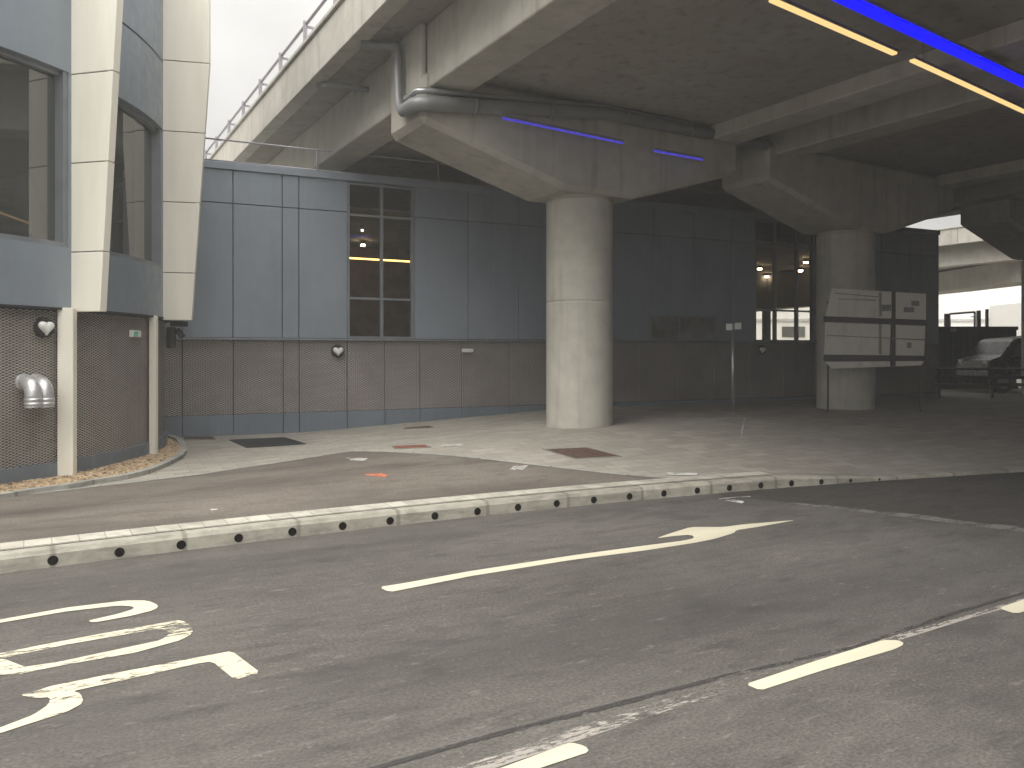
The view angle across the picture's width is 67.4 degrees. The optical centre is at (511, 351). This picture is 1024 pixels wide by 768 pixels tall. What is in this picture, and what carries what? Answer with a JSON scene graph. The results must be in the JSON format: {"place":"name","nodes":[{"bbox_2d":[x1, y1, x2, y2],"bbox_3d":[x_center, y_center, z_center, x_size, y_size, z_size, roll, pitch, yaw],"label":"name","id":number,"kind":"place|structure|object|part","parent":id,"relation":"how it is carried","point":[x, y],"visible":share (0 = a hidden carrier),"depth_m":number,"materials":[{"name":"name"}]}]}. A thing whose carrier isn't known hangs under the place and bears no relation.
{"place":"outdoors","nodes":[
{"label":"outdoors","id":0,"kind":"place"},
{"bbox_2d":[0,452,659,542],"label":"side path","id":1,"kind":"structure","parent":0,"point":[331,481],"depth_m":8.84,"materials":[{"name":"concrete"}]},
{"bbox_2d":[27,451,664,494],"bbox_3d":[-2.078,1.538,10.427,7.754,0.125,2.700,0,0,-10],"label":"path edging","id":2,"kind":"object","parent":1,"relation":"on","point":[370,451],"visible":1,"depth_m":10.36,"materials":[{"name":"concrete"}]},
{"bbox_2d":[364,473,387,476],"bbox_3d":[-1.756,1.551,9.751,0.502,0.019,0.190,0,0,38],"label":"spray mark","id":3,"kind":"object","parent":1,"relation":"on","point":[380,475],"visible":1,"depth_m":9.73,"materials":[{"name":"orange paint"}]},
{"bbox_2d":[511,465,527,469],"bbox_3d":[0.086,1.548,10.275,0.175,0.018,0.397,0,0,17],"label":"spray mark","id":4,"kind":"object","parent":1,"relation":"on","point":[517,468],"visible":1,"depth_m":10.28,"materials":[{"name":"white paint"}]},
{"bbox_2d":[0,493,1023,767],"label":"road","id":5,"kind":"structure","parent":0,"point":[340,651],"depth_m":4.59,"materials":[{"name":"grey asphalt"}]},
{"bbox_2d":[0,600,157,622],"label":"road letter","id":6,"kind":"object","parent":5,"relation":"on","point":[141,606],"visible":1,"depth_m":5.21,"materials":[{"name":"paint"}]},
{"bbox_2d":[0,620,192,673],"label":"road letter","id":7,"kind":"object","parent":5,"relation":"on","point":[132,649],"visible":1,"depth_m":4.52,"materials":[{"name":"paint"}]},
{"bbox_2d":[0,651,257,732],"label":"road letter","id":8,"kind":"object","parent":5,"relation":"on","point":[230,664],"visible":1,"depth_m":4.08,"materials":[{"name":"paint"}]},
{"bbox_2d":[0,467,1023,573],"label":"drainage kerb","id":9,"kind":"structure","parent":5,"relation":"on","point":[25,559],"depth_m":7.72,"materials":[{"name":"concrete"}]},
{"bbox_2d":[0,471,772,550],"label":"kerb band","id":10,"kind":"object","parent":9,"relation":"on","point":[137,531],"visible":1,"depth_m":7.71,"materials":[{"name":"grey concrete"}]},
{"bbox_2d":[502,743,587,767],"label":"lane marking","id":11,"kind":"object","parent":5,"relation":"on","point":[558,754],"visible":1,"depth_m":3.31,"materials":[{"name":"paint"}]},
{"bbox_2d":[382,520,792,590],"bbox_3d":[0.984,1.746,6.814,4.495,0.001,0.452,0,0,-35],"label":"lane arrow","id":12,"kind":"object","parent":5,"relation":"on","point":[699,534],"visible":1,"depth_m":6.69,"materials":[{"name":"paint"}]},
{"bbox_2d":[369,592,1023,767],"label":"tar seam","id":13,"kind":"object","parent":5,"relation":"on","point":[506,731],"visible":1,"depth_m":3.79,"materials":[{"name":"black asphalt"}]},
{"bbox_2d":[453,599,1022,767],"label":"old lane line","id":14,"kind":"object","parent":5,"relation":"on","point":[524,754],"visible":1,"depth_m":3.53,"materials":[{"name":"paint"}]},
{"bbox_2d":[749,640,902,688],"bbox_3d":[1.800,1.746,4.320,1.267,0.001,0.124,0,0,-31],"label":"lane marking","id":15,"kind":"object","parent":5,"relation":"on","point":[871,649],"visible":1,"depth_m":4.30,"materials":[{"name":"paint"}]},
{"bbox_2d":[719,472,1023,526],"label":"road patch","id":16,"kind":"object","parent":5,"relation":"on","point":[997,498],"visible":1,"depth_m":9.29,"materials":[{"name":"grey asphalt"}]},
{"bbox_2d":[789,502,1023,531],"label":"faded strip","id":17,"kind":"object","parent":5,"relation":"on","point":[994,526],"visible":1,"depth_m":8.06,"materials":[{"name":"grey paint"}]},
{"bbox_2d":[1001,599,1023,612],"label":"lane marking","id":18,"kind":"object","parent":5,"relation":"on","point":[1016,607],"visible":1,"depth_m":5.25,"materials":[{"name":"paint"}]},
{"bbox_2d":[3,379,1023,550],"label":"pavement","id":19,"kind":"structure","parent":0,"point":[960,429],"depth_m":12.85,"materials":[{"name":"grey concrete"}]},
{"bbox_2d":[0,437,178,491],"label":"gravel","id":20,"kind":"structure","parent":19,"relation":"on","point":[170,449],"depth_m":10.10,"materials":[{"name":"beige gravel"}]},
{"bbox_2d":[0,435,186,498],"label":"edging kerb","id":21,"kind":"structure","parent":19,"relation":"on","point":[181,453],"depth_m":9.49,"materials":[{"name":"concrete"}]},
{"bbox_2d":[0,0,210,483],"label":"round building","id":22,"kind":"structure","parent":19,"relation":"on","point":[103,111],"depth_m":9.82,"materials":[{"name":"metal"}]},
{"bbox_2d":[15,373,42,407],"bbox_3d":[-5.854,0.462,9.275,0.453,0.405,0.211,0,0,26],"label":"duct elbow","id":23,"kind":"object","parent":22,"relation":"attached to","point":[29,385],"visible":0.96,"depth_m":9.16,"materials":[{"name":"silver metal"}]},
{"bbox_2d":[0,49,67,247],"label":"window","id":24,"kind":"structure","parent":22,"relation":"in","point":[33,95],"depth_m":9.48,"materials":[{"name":"glass"}]},
{"bbox_2d":[31,374,54,407],"bbox_3d":[-5.800,0.468,9.424,0.454,0.405,0.213,0,0,25],"label":"duct elbow","id":25,"kind":"object","parent":22,"relation":"attached to","point":[47,391],"visible":0.61,"depth_m":9.32,"materials":[{"name":"silver metal"}]},
{"bbox_2d":[33,317,54,337],"bbox_3d":[-5.786,-0.302,9.530,0.100,0.260,0.260,0,0,18],"label":"bulkhead lamp","id":26,"kind":"object","parent":22,"relation":"attached to","point":[43,327],"visible":1,"depth_m":9.48,"materials":[{"name":"black plastic"}]},
{"bbox_2d":[108,100,160,267],"bbox_3d":[-5.674,-2.450,11.121,0.342,2.240,2.374,0,0,0],"label":"window","id":27,"kind":"structure","parent":22,"relation":"in","point":[136,203],"depth_m":11.55,"materials":[{"name":"glass"}]},
{"bbox_2d":[129,330,140,336],"bbox_3d":[-5.547,-0.269,11.313,0.054,0.100,0.280,0,0,-1],"label":"exit sign","id":28,"kind":"object","parent":22,"relation":"attached to","point":[134,333],"visible":1,"depth_m":11.23,"materials":[{"name":"white plastic"}]},
{"bbox_2d":[166,321,187,347],"bbox_3d":[-5.545,-0.290,12.699,0.303,0.440,0.205,0,0,0],"label":"security camera","id":29,"kind":"object","parent":22,"relation":"attached to","point":[172,332],"visible":1,"depth_m":12.63,"materials":[{"name":"black plastic"}]},
{"bbox_2d":[182,436,215,439],"bbox_3d":[-5.838,1.603,14.314,0.793,0.015,0.424,0,0,0],"label":"manhole cover","id":30,"kind":"object","parent":19,"relation":"on","point":[199,438],"visible":1,"depth_m":14.21,"materials":[{"name":"metal"}]},
{"bbox_2d":[230,437,305,447],"bbox_3d":[-4.342,1.587,13.574,0.981,0.046,1.554,0,0,-30],"label":"drain grate","id":31,"kind":"object","parent":19,"relation":"on","point":[263,442],"visible":1,"depth_m":13.55,"materials":[{"name":"metal"}]},
{"bbox_2d":[392,445,430,448],"bbox_3d":[-1.558,1.466,11.877,0.658,0.039,0.335,0,0,0],"label":"manhole cover","id":32,"kind":"object","parent":19,"relation":"on","point":[409,446],"visible":1,"depth_m":11.83,"materials":[{"name":"metal"}]},
{"bbox_2d":[404,426,433,428],"bbox_3d":[-1.802,1.474,14.984,0.604,0.048,0.453,0,0,0],"label":"manhole cover","id":33,"kind":"object","parent":19,"relation":"on","point":[421,427],"visible":1,"depth_m":14.91,"materials":[{"name":"metal"}]},
{"bbox_2d":[391,23,735,427],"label":"bridge pier","id":34,"kind":"structure","parent":19,"relation":"on","point":[579,185],"depth_m":13.33,"materials":[{"name":"concrete"}]},
{"bbox_2d":[501,114,623,143],"bbox_3d":[0.881,-3.656,12.646,2.427,0.125,0.046,0,0,-31],"label":"strip light","id":35,"kind":"object","parent":34,"relation":"attached to","point":[557,128],"visible":1,"depth_m":12.57,"materials":[{"name":"blue plastic"}]},
{"bbox_2d":[361,40,769,149],"bbox_3d":[1.534,-4.272,13.239,8.111,1.333,1.212,0,0,-23],"label":"drain pipe","id":36,"kind":"object","parent":34,"relation":"attached to","point":[475,103],"visible":1,"depth_m":12.27,"materials":[{"name":"metal"}]},
{"bbox_2d":[204,0,1023,185],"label":"viaduct","id":37,"kind":"object","parent":34,"relation":"on","point":[736,71],"visible":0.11,"depth_m":11.59,"materials":[{"name":"concrete"}]},
{"bbox_2d":[316,81,368,91],"bbox_3d":[-3.110,-4.818,13.864,1.068,0.276,0.356,0,0,19],"label":"soffit drain","id":38,"kind":"object","parent":37,"relation":"attached to","point":[323,85],"visible":0.99,"depth_m":13.74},
{"bbox_2d":[769,0,897,55],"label":"strip light","id":39,"kind":"object","parent":37,"relation":"hanging from","point":[811,15],"visible":1,"depth_m":9.15,"materials":[{"name":"yellow plastic"}]},
{"bbox_2d":[832,0,1023,87],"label":"strip light","id":40,"kind":"object","parent":37,"relation":"hanging from","point":[883,14],"visible":1,"depth_m":9.50,"materials":[{"name":"blue plastic"}]},
{"bbox_2d":[909,42,1023,113],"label":"strip light","id":41,"kind":"object","parent":37,"relation":"hanging from","point":[944,73],"visible":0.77,"depth_m":11.08,"materials":[{"name":"yellow plastic"}]},
{"bbox_2d":[653,147,703,160],"bbox_3d":[3.029,-3.587,13.937,1.204,0.077,0.046,0,0,-31],"label":"strip light","id":42,"kind":"object","parent":34,"relation":"attached to","point":[679,154],"visible":1,"depth_m":13.90,"materials":[{"name":"blue plastic"}]},
{"bbox_2d":[543,447,621,458],"bbox_3d":[1.029,1.485,11.317,0.965,0.084,0.687,0,0,-20],"label":"manhole cover","id":43,"kind":"object","parent":19,"relation":"on","point":[582,453],"visible":1,"depth_m":11.28,"materials":[{"name":"metal"}]},
{"bbox_2d":[666,472,696,474],"bbox_3d":[2.241,1.598,10.075,0.419,0.004,0.211,0,0,4],"label":"spray mark","id":44,"kind":"object","parent":19,"relation":"on","point":[671,473],"visible":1,"depth_m":10.10,"materials":[{"name":"white paint"}]},
{"bbox_2d":[726,323,740,412],"bbox_3d":[4.729,0.353,16.421,0.325,1.954,0.156,0,0,0],"label":"sign post","id":45,"kind":"object","parent":19,"relation":"on","point":[733,327],"visible":0.96,"depth_m":16.38,"materials":[{"name":"metal"}]},
{"bbox_2d":[722,135,952,409],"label":"bridge pier","id":46,"kind":"structure","parent":19,"relation":"on","point":[845,211],"depth_m":17.20,"materials":[{"name":"concrete"}]},
{"bbox_2d":[634,57,1023,211],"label":"viaduct","id":47,"kind":"object","parent":46,"relation":"on","point":[949,134],"visible":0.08,"depth_m":15.15,"materials":[{"name":"concrete"}]},
{"bbox_2d":[824,288,926,411],"bbox_3d":[7.834,-0.024,16.586,2.207,2.709,0.132,0,0,0],"label":"panel board","id":48,"kind":"object","parent":19,"relation":"on","point":[861,326],"visible":0.96,"depth_m":16.55,"materials":[{"name":"grey metal"}]},
{"bbox_2d":[944,309,988,325],"bbox_3d":[17.781,-0.188,30.040,1.688,2.975,0.160,0,0,0],"label":"gate frame","id":49,"kind":"object","parent":19,"relation":"on","point":[976,316],"visible":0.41,"depth_m":30.00,"materials":[{"name":"black metal"}]},
{"bbox_2d":[939,326,1017,388],"bbox_3d":[16.211,0.201,28.165,3.122,2.198,2.470,0,0,0],"label":"equipment container","id":50,"kind":"object","parent":19,"relation":"on","point":[957,343],"visible":0.45,"depth_m":26.97,"materials":[{"name":"black metal"}]},
{"bbox_2d":[935,368,1023,397],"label":"guard rail","id":51,"kind":"object","parent":19,"relation":"on","point":[939,377],"visible":0.87,"depth_m":21.60,"materials":[{"name":"black metal"}]},
{"bbox_2d":[956,336,1020,392],"bbox_3d":[17.231,0.349,25.078,4.413,1.902,1.845,0,0,0],"label":"car","id":52,"kind":"object","parent":19,"relation":"on","point":[1003,352],"visible":0.87,"depth_m":24.39,"materials":[{"name":"paint"}]},
{"bbox_3d":[16.123,-0.111,24.200,1.028,0.504,0.016,0,0,0],"label":"side window","id":53,"kind":"part","parent":52,"relation":"part of","materials":[{"name":"black glass"}]},
{"bbox_2d":[961,198,1023,395],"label":"bridge pier","id":54,"kind":"structure","parent":19,"relation":"on","point":[998,225],"depth_m":21.12,"materials":[{"name":"concrete"}]},
{"bbox_2d":[930,176,1023,218],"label":"viaduct","id":55,"kind":"object","parent":54,"relation":"on","point":[992,191],"visible":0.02,"depth_m":20.14,"materials":[{"name":"concrete"}]},
{"bbox_2d":[205,0,961,229],"label":"sky","id":56,"kind":"structure","parent":0,"point":[248,36],"materials":[{"name":"white"}]},
{"label":"ground","id":57,"kind":"structure","parent":0,"visible":0},
{"bbox_2d":[165,160,939,436],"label":"long hall","id":58,"kind":"structure","parent":57,"relation":"on","point":[289,293],"depth_m":16.93,"materials":[{"name":"metal"}]},
{"bbox_2d":[331,345,344,357],"bbox_3d":[-3.541,-0.013,15.651,0.270,0.270,0.100,0,0,-24],"label":"bulkhead lamp","id":59,"kind":"object","parent":58,"relation":"attached to","point":[337,351],"visible":1,"depth_m":15.63,"materials":[{"name":"black plastic"}]},
{"bbox_2d":[350,222,409,261],"bbox_3d":[-3.211,-2.547,17.445,1.883,0.926,0.044,0,0,-29],"label":"strip light","id":60,"kind":"object","parent":58,"relation":"attached to","point":[377,259],"visible":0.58,"depth_m":17.62,"materials":[{"name":"yellow plastic"}]},
{"bbox_2d":[347,182,414,338],"bbox_3d":[-2.750,-1.885,16.114,1.432,3.210,0.110,0,0,-24],"label":"window","id":61,"kind":"structure","parent":58,"relation":"in","point":[412,190],"depth_m":16.07,"materials":[{"name":"metal"}]},
{"bbox_2d":[461,349,472,352],"bbox_3d":[-0.976,-0.025,16.829,0.260,0.097,0.070,0,0,-24],"label":"emergency light","id":62,"kind":"object","parent":58,"relation":"attached to","point":[466,350],"visible":1,"depth_m":16.80,"materials":[{"name":"white plastic"}]},
{"bbox_2d":[204,137,765,213],"bbox_3d":[0.055,-3.883,17.444,19.263,0.486,0.034,0,0,-24],"label":"roof railing","id":63,"kind":"object","parent":58,"relation":"on","point":[438,163],"visible":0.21,"depth_m":16.15,"materials":[{"name":"metal"}]},
{"bbox_2d":[650,315,715,339],"bbox_3d":[4.295,-0.605,19.216,2.014,0.610,0.030,0,0,-24],"label":"wall panel","id":64,"kind":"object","parent":58,"relation":"in","point":[662,327],"depth_m":19.21,"materials":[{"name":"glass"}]},
{"bbox_2d":[758,346,765,354],"bbox_3d":[6.601,-0.051,20.244,0.240,0.240,0.100,0,0,-24],"label":"bulkhead lamp","id":65,"kind":"object","parent":58,"relation":"attached to","point":[761,350],"visible":1,"depth_m":20.22,"materials":[{"name":"black plastic"}]},
{"bbox_2d":[755,219,816,341],"bbox_3d":[7.370,-1.885,20.696,2.208,3.210,0.110,0,0,-24],"label":"window","id":66,"kind":"structure","parent":58,"relation":"in","point":[774,245],"depth_m":20.80,"materials":[{"name":"metal"}]},
{"bbox_2d":[756,286,1021,339],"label":"white warehouse","id":67,"kind":"structure","parent":57,"relation":"on","point":[1003,305],"depth_m":74.00,"materials":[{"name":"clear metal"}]},
{"bbox_2d":[782,327,804,336],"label":"window","id":68,"kind":"structure","parent":67,"relation":"in","point":[786,331],"depth_m":73.90,"materials":[{"name":"grey glass"}]},
{"bbox_2d":[756,261,1021,311],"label":"access ramp","id":69,"kind":"structure","parent":57,"relation":"on","point":[992,276],"depth_m":37.07,"materials":[{"name":"concrete"}]},
{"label":"abutment wall","id":70,"kind":"object","parent":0,"visible":0},
{"bbox_2d":[933,226,1021,271],"bbox_3d":[29.613,-4.865,27.224,8.300,1.690,83.594,0,0,-31],"label":"viaduct","id":71,"kind":"object","parent":70,"relation":"on","point":[961,247],"visible":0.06,"depth_m":35.15,"materials":[{"name":"concrete"}]}
]}

